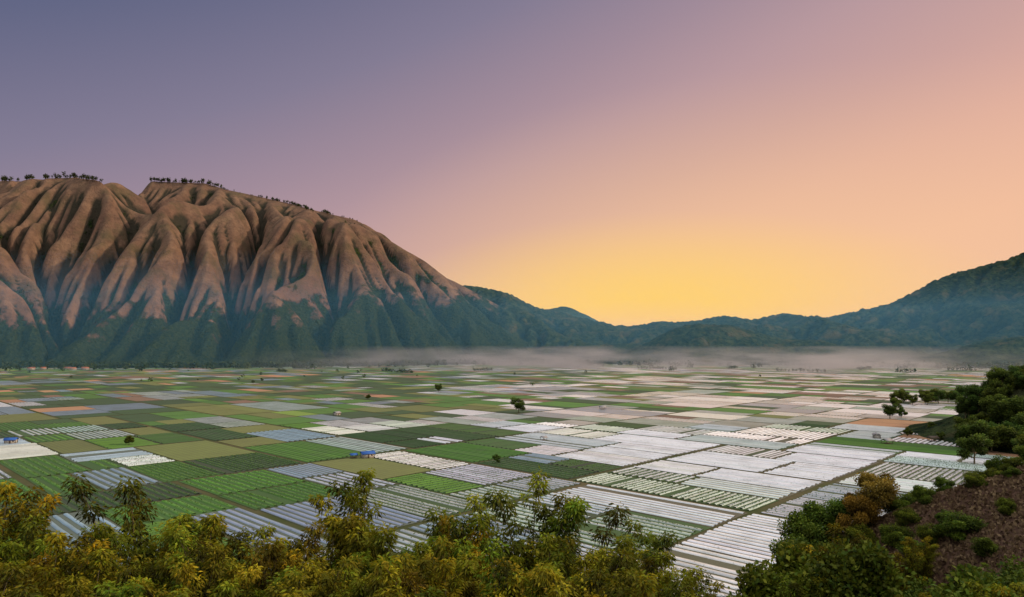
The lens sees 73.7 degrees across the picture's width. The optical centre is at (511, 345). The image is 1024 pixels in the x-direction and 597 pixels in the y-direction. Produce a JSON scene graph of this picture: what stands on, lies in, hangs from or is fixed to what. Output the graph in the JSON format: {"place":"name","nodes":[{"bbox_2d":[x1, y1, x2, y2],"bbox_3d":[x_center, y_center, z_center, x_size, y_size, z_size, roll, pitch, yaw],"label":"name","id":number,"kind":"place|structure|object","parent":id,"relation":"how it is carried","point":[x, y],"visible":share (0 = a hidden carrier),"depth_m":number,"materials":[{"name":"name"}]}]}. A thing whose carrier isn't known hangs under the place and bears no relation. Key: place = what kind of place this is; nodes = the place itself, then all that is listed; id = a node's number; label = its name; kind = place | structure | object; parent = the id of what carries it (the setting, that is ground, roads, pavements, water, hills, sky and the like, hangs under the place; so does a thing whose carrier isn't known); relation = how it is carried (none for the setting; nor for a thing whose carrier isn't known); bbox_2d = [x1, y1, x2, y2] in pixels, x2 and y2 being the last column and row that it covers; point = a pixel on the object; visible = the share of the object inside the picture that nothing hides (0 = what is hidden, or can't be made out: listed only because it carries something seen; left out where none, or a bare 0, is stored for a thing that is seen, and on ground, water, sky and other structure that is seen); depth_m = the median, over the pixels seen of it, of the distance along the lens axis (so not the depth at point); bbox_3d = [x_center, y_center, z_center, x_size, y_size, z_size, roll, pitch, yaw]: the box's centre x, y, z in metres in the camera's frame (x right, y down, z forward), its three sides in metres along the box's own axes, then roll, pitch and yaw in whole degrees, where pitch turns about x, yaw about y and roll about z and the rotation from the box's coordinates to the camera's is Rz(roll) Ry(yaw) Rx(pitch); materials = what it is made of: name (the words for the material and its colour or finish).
{"place":"outdoors","nodes":[
{"label":"outdoors","id":0,"kind":"place"},
{"bbox_2d":[0,177,546,367],"bbox_3d":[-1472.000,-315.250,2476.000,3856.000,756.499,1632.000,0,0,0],"label":"mountain","id":1,"kind":"structure","parent":0,"point":[155,271],"depth_m":2336.13,"materials":[{"name":"rock"},{"name":"soil"},{"name":"foliage"}]},
{"bbox_2d":[1,171,357,223],"bbox_3d":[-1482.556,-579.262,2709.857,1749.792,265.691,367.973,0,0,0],"label":"ridge trees","id":2,"kind":"object","parent":1,"relation":"on","point":[83,176],"visible":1,"depth_m":2783.38,"materials":[{"name":"green plant"}]},
{"bbox_2d":[0,363,988,596],"bbox_3d":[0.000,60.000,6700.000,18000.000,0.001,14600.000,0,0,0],"label":"valley ground","id":3,"kind":"structure","parent":0,"point":[22,480],"depth_m":430.86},
{"bbox_2d":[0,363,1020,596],"bbox_3d":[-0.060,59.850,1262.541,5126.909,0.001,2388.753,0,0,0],"label":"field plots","id":4,"kind":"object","parent":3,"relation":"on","point":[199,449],"visible":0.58,"depth_m":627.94,"materials":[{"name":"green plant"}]},
{"bbox_2d":[0,451,1010,560],"bbox_3d":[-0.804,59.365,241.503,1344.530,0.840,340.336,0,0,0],"label":"crop plants","id":5,"kind":"object","parent":4,"relation":"on","point":[409,486],"visible":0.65,"depth_m":295.86,"materials":[{"name":"green plant"}]},
{"bbox_2d":[0,420,1012,596],"bbox_3d":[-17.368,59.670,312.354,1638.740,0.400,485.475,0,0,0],"label":"crop beds","id":6,"kind":"object","parent":4,"relation":"on","point":[21,448],"visible":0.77,"depth_m":337.23,"materials":[{"name":"white plastic"}]},
{"bbox_2d":[0,356,1023,384],"bbox_3d":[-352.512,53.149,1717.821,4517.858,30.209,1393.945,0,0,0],"label":"distant trees","id":7,"kind":"object","parent":3,"relation":"on","point":[310,364],"visible":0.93,"depth_m":1886.49,"materials":[{"name":"green plant"}]},
{"bbox_2d":[955,433,993,463],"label":"tree","id":8,"kind":"object","parent":3,"relation":"on","point":[977,443],"visible":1,"depth_m":341.64,"materials":[{"name":"green plant"}]},
{"bbox_2d":[956,419,994,439],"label":"tree","id":9,"kind":"object","parent":3,"relation":"on","point":[979,426],"visible":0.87,"depth_m":384.22,"materials":[{"name":"green plant"}]},
{"bbox_2d":[984,424,1010,451],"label":"tree","id":10,"kind":"object","parent":3,"relation":"on","point":[996,438],"visible":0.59,"depth_m":378.43,"materials":[{"name":"green plant"}]},
{"bbox_2d":[999,426,1023,450],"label":"tree","id":11,"kind":"object","parent":3,"relation":"on","point":[1011,433],"visible":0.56,"depth_m":376.61,"materials":[{"name":"green plant"}]},
{"bbox_2d":[0,0,1023,325],"label":"sky","id":12,"kind":"structure","parent":0,"point":[614,162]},
{"bbox_2d":[544,306,598,321],"bbox_3d":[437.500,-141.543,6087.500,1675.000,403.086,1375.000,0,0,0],"label":"distant mountain","id":13,"kind":"structure","parent":0,"point":[571,311],"depth_m":5960.52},
{"bbox_2d":[454,252,1023,361],"bbox_3d":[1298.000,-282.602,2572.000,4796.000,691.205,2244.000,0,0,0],"label":"forest hills","id":14,"kind":"structure","parent":0,"point":[959,309],"depth_m":2767.49,"materials":[{"name":"green plant"}]},
{"bbox_2d":[605,323,1023,367],"bbox_3d":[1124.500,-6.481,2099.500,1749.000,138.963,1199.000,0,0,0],"label":"foothill","id":15,"kind":"structure","parent":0,"point":[703,344],"depth_m":2185.28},
{"bbox_2d":[834,464,1023,590],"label":"hillside","id":16,"kind":"structure","parent":0,"point":[967,551],"depth_m":77.37,"materials":[{"name":"brown plant"}]},
{"bbox_2d":[0,541,25,588],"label":"bamboo clump","id":17,"kind":"object","parent":16,"relation":"on","point":[9,549],"visible":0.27,"depth_m":36.23,"materials":[{"name":"green plant"}]},
{"bbox_2d":[0,559,42,596],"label":"bamboo clump","id":18,"kind":"object","parent":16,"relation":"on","point":[17,592],"visible":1,"depth_m":24.41,"materials":[{"name":"green plant"}]},
{"bbox_2d":[0,480,64,563],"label":"bamboo clump","id":19,"kind":"object","parent":16,"relation":"on","point":[10,488],"visible":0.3,"depth_m":41.77,"materials":[{"name":"green plant"}]},
{"bbox_2d":[0,513,73,579],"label":"bamboo clump","id":20,"kind":"object","parent":16,"relation":"on","point":[38,544],"visible":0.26,"depth_m":38.60,"materials":[{"name":"green plant"}]},
{"bbox_2d":[0,530,111,596],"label":"bamboo clump","id":21,"kind":"object","parent":16,"relation":"on","point":[56,540],"visible":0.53,"depth_m":31.65,"materials":[{"name":"green plant"}]},
{"bbox_2d":[0,548,148,596],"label":"bamboo clump","id":22,"kind":"object","parent":16,"relation":"on","point":[109,563],"visible":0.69,"depth_m":30.50,"materials":[{"name":"green plant"}]},
{"bbox_2d":[26,581,146,596],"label":"bamboo clump","id":23,"kind":"object","parent":16,"relation":"on","point":[111,591],"visible":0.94,"depth_m":23.75,"materials":[{"name":"green plant"}]},
{"bbox_2d":[31,521,150,583],"bbox_3d":[-25.473,16.500,41.262,7.076,13.132,8.318,0,0,-43],"label":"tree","id":24,"kind":"object","parent":16,"relation":"on","point":[101,531],"visible":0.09,"depth_m":38.66,"materials":[{"name":"green plant"}]},
{"bbox_2d":[60,571,148,596],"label":"bamboo clump","id":25,"kind":"object","parent":16,"relation":"on","point":[80,592],"visible":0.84,"depth_m":29.38,"materials":[{"name":"green plant"}]},
{"bbox_2d":[60,474,210,579],"bbox_3d":[-24.328,16.232,42.911,7.860,17.024,8.766,0,0,31],"label":"bamboo clump","id":26,"kind":"object","parent":16,"relation":"on","point":[138,527],"visible":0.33,"depth_m":42.31,"materials":[{"name":"green plant"}]},
{"bbox_2d":[105,551,184,596],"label":"bamboo clump","id":27,"kind":"object","parent":16,"relation":"on","point":[155,576],"visible":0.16,"depth_m":35.48,"materials":[{"name":"green plant"}]},
{"bbox_2d":[93,510,213,587],"bbox_3d":[-21.120,16.638,40.197,7.545,12.971,5.963,0,0,-16],"label":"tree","id":28,"kind":"object","parent":16,"relation":"on","point":[123,542],"visible":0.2,"depth_m":40.05,"materials":[{"name":"green plant"}]},
{"bbox_2d":[116,513,254,584],"bbox_3d":[-19.598,16.797,41.025,8.059,13.114,6.494,0,0,-17],"label":"bamboo clump","id":29,"kind":"object","parent":16,"relation":"on","point":[214,528],"visible":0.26,"depth_m":41.70,"materials":[{"name":"green plant"}]},
{"bbox_2d":[125,543,262,596],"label":"bamboo clump","id":30,"kind":"object","parent":16,"relation":"on","point":[247,579],"visible":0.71,"depth_m":30.22,"materials":[{"name":"green plant"}]},
{"bbox_2d":[148,522,291,596],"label":"bamboo clump","id":31,"kind":"object","parent":16,"relation":"on","point":[262,533],"visible":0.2,"depth_m":35.01,"materials":[{"name":"green plant"}]},
{"bbox_2d":[164,528,302,596],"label":"bamboo clump","id":32,"kind":"object","parent":16,"relation":"on","point":[221,589],"visible":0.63,"depth_m":30.93,"materials":[{"name":"green plant"}]},
{"bbox_2d":[224,536,331,593],"bbox_3d":[-14.229,17.479,41.417,6.415,12.502,7.154,0,0,14],"label":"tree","id":33,"kind":"object","parent":16,"relation":"on","point":[295,547],"visible":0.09,"depth_m":40.32,"materials":[{"name":"green plant"}]},
{"bbox_2d":[242,521,329,596],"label":"tree","id":34,"kind":"object","parent":16,"relation":"on","point":[292,559],"visible":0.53,"depth_m":35.31,"materials":[{"name":"green plant"}]},
{"bbox_2d":[242,515,370,591],"bbox_3d":[-12.065,16.887,41.165,8.242,13.412,6.641,0,0,22],"label":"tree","id":35,"kind":"object","parent":16,"relation":"on","point":[334,531],"visible":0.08,"depth_m":40.86,"materials":[{"name":"green plant"}]},
{"bbox_2d":[255,553,384,596],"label":"bamboo clump","id":36,"kind":"object","parent":16,"relation":"on","point":[327,583],"visible":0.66,"depth_m":29.81,"materials":[{"name":"green plant"}]},
{"bbox_2d":[304,555,370,596],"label":"bamboo clump","id":37,"kind":"object","parent":16,"relation":"on","point":[321,565],"visible":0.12,"depth_m":34.87,"materials":[{"name":"green plant"}]},
{"bbox_2d":[298,559,377,596],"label":"bamboo clump","id":38,"kind":"object","parent":16,"relation":"on","point":[316,572],"visible":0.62,"depth_m":31.20,"materials":[{"name":"green plant"}]},
{"bbox_2d":[308,467,437,572],"bbox_3d":[-8.576,15.910,41.035,7.309,16.474,9.071,0,0,-14],"label":"bamboo clump","id":39,"kind":"object","parent":16,"relation":"on","point":[353,501],"visible":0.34,"depth_m":41.66,"materials":[{"name":"green plant"}]},
{"bbox_2d":[325,522,439,584],"bbox_3d":[-7.035,16.577,39.643,7.245,12.865,8.132,0,0,-22],"label":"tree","id":40,"kind":"object","parent":16,"relation":"on","point":[384,552],"visible":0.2,"depth_m":37.66,"materials":[{"name":"green plant"}]},
{"bbox_2d":[328,535,480,596],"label":"bamboo clump","id":41,"kind":"object","parent":16,"relation":"on","point":[463,568],"visible":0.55,"depth_m":30.02,"materials":[{"name":"green plant"}]},
{"bbox_2d":[393,556,462,596],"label":"bamboo clump","id":42,"kind":"object","parent":16,"relation":"on","point":[442,568],"visible":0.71,"depth_m":29.29,"materials":[{"name":"green plant"}]},
{"bbox_2d":[389,539,491,595],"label":"bamboo clump","id":43,"kind":"object","parent":16,"relation":"on","point":[420,552],"visible":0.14,"depth_m":36.56,"materials":[{"name":"green plant"}]},
{"bbox_2d":[397,505,493,592],"bbox_3d":[-2.958,17.280,42.944,8.221,14.598,9.228,0,0,-18],"label":"bamboo clump","id":44,"kind":"object","parent":16,"relation":"on","point":[460,543],"visible":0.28,"depth_m":40.89,"materials":[{"name":"green plant"}]},
{"bbox_2d":[368,556,529,596],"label":"bamboo clump","id":45,"kind":"object","parent":16,"relation":"on","point":[406,589],"visible":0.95,"depth_m":24.60,"materials":[{"name":"green plant"}]},
{"bbox_2d":[428,515,520,596],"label":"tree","id":46,"kind":"object","parent":16,"relation":"on","point":[475,543],"visible":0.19,"depth_m":40.62,"materials":[{"name":"green plant"}]},
{"bbox_2d":[454,567,516,596],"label":"bamboo clump","id":47,"kind":"object","parent":16,"relation":"on","point":[471,592],"visible":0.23,"depth_m":32.49,"materials":[{"name":"green plant"}]},
{"bbox_2d":[471,537,545,596],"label":"bamboo clump","id":48,"kind":"object","parent":16,"relation":"on","point":[506,570],"visible":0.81,"depth_m":26.88,"materials":[{"name":"green plant"}]},
{"bbox_2d":[473,556,547,596],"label":"bamboo clump","id":49,"kind":"object","parent":16,"relation":"on","point":[517,570],"visible":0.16,"depth_m":32.07,"materials":[{"name":"green plant"}]},
{"bbox_2d":[463,465,591,588],"bbox_3d":[0.942,16.037,42.428,8.504,16.269,6.721,0,0,-23],"label":"bamboo clump","id":50,"kind":"object","parent":16,"relation":"on","point":[574,510],"visible":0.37,"depth_m":42.16,"materials":[{"name":"green plant"}]},
{"bbox_2d":[510,532,598,596],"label":"bamboo clump","id":51,"kind":"object","parent":16,"relation":"on","point":[560,559],"visible":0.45,"depth_m":36.03,"materials":[{"name":"green plant"}]},
{"bbox_2d":[497,491,631,577],"bbox_3d":[3.857,16.705,42.184,8.376,14.637,7.510,0,0,-39],"label":"tree","id":52,"kind":"object","parent":16,"relation":"on","point":[528,554],"visible":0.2,"depth_m":41.80,"materials":[{"name":"green plant"}]},
{"bbox_2d":[526,561,641,596],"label":"bamboo clump","id":53,"kind":"object","parent":16,"relation":"on","point":[549,579],"visible":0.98,"depth_m":25.02,"materials":[{"name":"green plant"}]},
{"bbox_2d":[545,542,634,595],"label":"bamboo clump","id":54,"kind":"object","parent":16,"relation":"on","point":[600,553],"visible":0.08,"depth_m":37.99,"materials":[{"name":"green plant"}]},
{"bbox_2d":[559,546,640,596],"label":"bamboo clump","id":55,"kind":"object","parent":16,"relation":"on","point":[590,584],"visible":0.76,"depth_m":28.83,"materials":[{"name":"green plant"}]},
{"bbox_2d":[583,573,658,596],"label":"bamboo clump","id":56,"kind":"object","parent":16,"relation":"on","point":[641,586],"visible":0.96,"depth_m":23.80,"materials":[{"name":"green plant"}]},
{"bbox_2d":[593,517,670,579],"bbox_3d":[5.968,17.240,41.429,7.291,12.947,8.184,0,0,35],"label":"bamboo clump","id":57,"kind":"object","parent":16,"relation":"on","point":[629,543],"visible":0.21,"depth_m":41.97,"materials":[{"name":"green plant"}]},
{"bbox_2d":[586,545,678,596],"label":"bamboo clump","id":58,"kind":"object","parent":16,"relation":"on","point":[664,559],"visible":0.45,"depth_m":34.89,"materials":[{"name":"green plant"}]},
{"bbox_2d":[616,530,682,596],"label":"bamboo clump","id":59,"kind":"object","parent":16,"relation":"on","point":[669,540],"visible":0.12,"depth_m":40.81,"materials":[{"name":"green plant"}]},
{"bbox_2d":[628,567,693,596],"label":"bamboo clump","id":60,"kind":"object","parent":16,"relation":"on","point":[674,592],"visible":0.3,"depth_m":28.39,"materials":[{"name":"green plant"}]},
{"bbox_2d":[633,562,706,596],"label":"bamboo clump","id":61,"kind":"object","parent":16,"relation":"on","point":[698,577],"visible":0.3,"depth_m":35.73,"materials":[{"name":"green plant"}]},
{"bbox_2d":[656,567,725,596],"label":"bamboo clump","id":62,"kind":"object","parent":16,"relation":"on","point":[700,592],"visible":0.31,"depth_m":40.47,"materials":[{"name":"green plant"}]},
{"bbox_2d":[728,559,798,596],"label":"shrub","id":63,"kind":"object","parent":16,"relation":"on","point":[753,577],"visible":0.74,"depth_m":76.90,"materials":[{"name":"green plant"}]},
{"bbox_2d":[775,572,808,596],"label":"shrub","id":64,"kind":"object","parent":16,"relation":"on","point":[785,592],"visible":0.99,"depth_m":71.40,"materials":[{"name":"green plant"}]},
{"bbox_2d":[769,534,826,560],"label":"shrub","id":65,"kind":"object","parent":16,"relation":"on","point":[775,546],"visible":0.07,"depth_m":90.77,"materials":[{"name":"green plant"}]},
{"bbox_2d":[776,511,830,548],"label":"shrub","id":66,"kind":"object","parent":16,"relation":"on","point":[795,523],"visible":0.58,"depth_m":93.89,"materials":[{"name":"green plant"}]},
{"bbox_2d":[752,540,858,596],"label":"shrub","id":67,"kind":"object","parent":16,"relation":"on","point":[787,565],"visible":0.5,"depth_m":76.11,"materials":[{"name":"green plant"}]},
{"bbox_2d":[793,500,843,543],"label":"shrub","id":68,"kind":"object","parent":16,"relation":"on","point":[811,509],"visible":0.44,"depth_m":94.60,"materials":[{"name":"green plant"}]},
{"bbox_2d":[785,523,869,588],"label":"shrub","id":69,"kind":"object","parent":16,"relation":"on","point":[836,526],"visible":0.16,"depth_m":76.69,"materials":[{"name":"green plant"}]},
{"bbox_2d":[785,559,907,596],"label":"shrub","id":70,"kind":"object","parent":16,"relation":"on","point":[851,588],"visible":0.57,"depth_m":70.15,"materials":[{"name":"green plant"}]},
{"bbox_2d":[825,494,871,527],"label":"shrub","id":71,"kind":"object","parent":16,"relation":"on","point":[836,507],"visible":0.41,"depth_m":92.18,"materials":[{"name":"green plant"}]},
{"bbox_2d":[835,492,882,531],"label":"autumn tree","id":72,"kind":"object","parent":16,"relation":"on","point":[865,509],"visible":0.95,"depth_m":89.16,"materials":[{"name":"brown plant"}]},
{"bbox_2d":[842,522,879,545],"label":"shrub","id":73,"kind":"object","parent":16,"relation":"on","point":[851,532],"visible":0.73,"depth_m":87.75,"materials":[{"name":"green plant"}]},
{"bbox_2d":[805,538,920,596],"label":"shrub","id":74,"kind":"object","parent":16,"relation":"on","point":[874,562],"visible":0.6,"depth_m":71.10,"materials":[{"name":"green plant"}]},
{"bbox_2d":[853,471,901,521],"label":"autumn tree","id":75,"kind":"object","parent":16,"relation":"on","point":[874,487],"visible":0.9,"depth_m":89.10,"materials":[{"name":"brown plant"}]},
{"bbox_2d":[878,523,914,548],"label":"shrub","id":76,"kind":"object","parent":16,"relation":"on","point":[888,533],"visible":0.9,"depth_m":83.28,"materials":[{"name":"green plant"}]},
{"bbox_2d":[883,495,910,512],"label":"shrub","id":77,"kind":"object","parent":16,"relation":"on","point":[896,504],"visible":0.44,"depth_m":92.41,"materials":[{"name":"green plant"}]},
{"bbox_2d":[881,546,927,593],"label":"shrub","id":78,"kind":"object","parent":16,"relation":"on","point":[914,566],"visible":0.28,"depth_m":71.55,"materials":[{"name":"green plant"}]},
{"bbox_2d":[893,507,921,525],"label":"shrub","id":79,"kind":"object","parent":16,"relation":"on","point":[906,513],"visible":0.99,"depth_m":85.76,"materials":[{"name":"green plant"}]},
{"bbox_2d":[896,536,929,561],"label":"shrub","id":80,"kind":"object","parent":16,"relation":"on","point":[901,550],"visible":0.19,"depth_m":77.92,"materials":[{"name":"green plant"}]},
{"bbox_2d":[890,575,941,596],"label":"shrub","id":81,"kind":"object","parent":16,"relation":"on","point":[916,590],"visible":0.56,"depth_m":68.04,"materials":[{"name":"green plant"}]},
{"bbox_2d":[900,535,941,587],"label":"shrub","id":82,"kind":"object","parent":16,"relation":"on","point":[929,555],"visible":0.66,"depth_m":74.54,"materials":[{"name":"green plant"}]},
{"bbox_2d":[909,485,935,504],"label":"shrub","id":83,"kind":"object","parent":16,"relation":"on","point":[920,492],"visible":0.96,"depth_m":87.68,"materials":[{"name":"green plant"}]},
{"bbox_2d":[914,523,943,544],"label":"shrub","id":84,"kind":"object","parent":16,"relation":"on","point":[924,531],"visible":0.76,"depth_m":79.49,"materials":[{"name":"green plant"}]},
{"bbox_2d":[933,476,955,491],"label":"shrub","id":85,"kind":"object","parent":16,"relation":"on","point":[940,483],"visible":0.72,"depth_m":89.85,"materials":[{"name":"green plant"}]},
{"bbox_2d":[932,510,988,541],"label":"shrub","id":86,"kind":"object","parent":16,"relation":"on","point":[955,524],"visible":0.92,"depth_m":77.04,"materials":[{"name":"green plant"}]},
{"bbox_2d":[921,563,1022,596],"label":"shrub","id":87,"kind":"object","parent":16,"relation":"on","point":[958,576],"visible":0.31,"depth_m":61.31,"materials":[{"name":"green plant"}]},
{"bbox_2d":[961,472,987,488],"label":"shrub","id":88,"kind":"object","parent":16,"relation":"on","point":[976,479],"visible":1,"depth_m":83.82,"materials":[{"name":"green plant"}]},
{"bbox_2d":[941,571,1023,596],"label":"shrub","id":89,"kind":"object","parent":16,"relation":"on","point":[984,581],"visible":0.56,"depth_m":51.26,"materials":[{"name":"green plant"}]},
{"bbox_2d":[969,537,1000,556],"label":"shrub","id":90,"kind":"object","parent":16,"relation":"on","point":[983,544],"visible":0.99,"depth_m":71.66,"materials":[{"name":"green plant"}]},
{"bbox_2d":[965,579,1023,596],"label":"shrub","id":91,"kind":"object","parent":16,"relation":"on","point":[1015,587],"visible":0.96,"depth_m":47.13,"materials":[{"name":"green plant"}]},
{"bbox_2d":[983,454,1008,470],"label":"shrub","id":92,"kind":"object","parent":16,"relation":"on","point":[996,463],"visible":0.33,"depth_m":94.50,"materials":[{"name":"green plant"}]},
{"bbox_2d":[988,583,1021,596],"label":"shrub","id":93,"kind":"object","parent":16,"relation":"on","point":[996,587],"visible":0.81,"depth_m":41.91,"materials":[{"name":"green plant"}]},
{"bbox_2d":[994,497,1017,515],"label":"shrub","id":94,"kind":"object","parent":16,"relation":"on","point":[1005,506],"visible":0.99,"depth_m":75.62,"materials":[{"name":"green plant"}]},
{"bbox_2d":[990,554,1023,584],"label":"shrub","id":95,"kind":"object","parent":16,"relation":"on","point":[1008,570],"visible":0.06,"depth_m":62.03,"materials":[{"name":"green plant"}]},
{"bbox_2d":[999,456,1023,471],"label":"shrub","id":96,"kind":"object","parent":16,"relation":"on","point":[1016,461],"visible":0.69,"depth_m":89.53,"materials":[{"name":"green plant"}]},
{"bbox_2d":[907,387,1023,453],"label":"knoll","id":97,"kind":"structure","parent":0,"point":[945,425],"depth_m":448.93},
{"bbox_2d":[962,384,987,409],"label":"tree","id":98,"kind":"object","parent":97,"relation":"on","point":[973,394],"visible":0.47,"depth_m":441.91,"materials":[{"name":"green plant"}]},
{"bbox_2d":[984,378,1013,397],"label":"tree","id":99,"kind":"object","parent":97,"relation":"on","point":[994,386],"visible":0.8,"depth_m":429.66,"materials":[{"name":"green plant"}]},
{"bbox_2d":[985,398,1015,422],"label":"tree","id":100,"kind":"object","parent":97,"relation":"on","point":[1008,415],"visible":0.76,"depth_m":406.65,"materials":[{"name":"green plant"}]},
{"bbox_2d":[986,366,1014,386],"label":"tree","id":101,"kind":"object","parent":97,"relation":"on","point":[994,373],"visible":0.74,"depth_m":437.13,"materials":[{"name":"green plant"}]},
{"bbox_2d":[993,394,1023,417],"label":"tree","id":102,"kind":"object","parent":97,"relation":"on","point":[999,397],"visible":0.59,"depth_m":405.41,"materials":[{"name":"green plant"}]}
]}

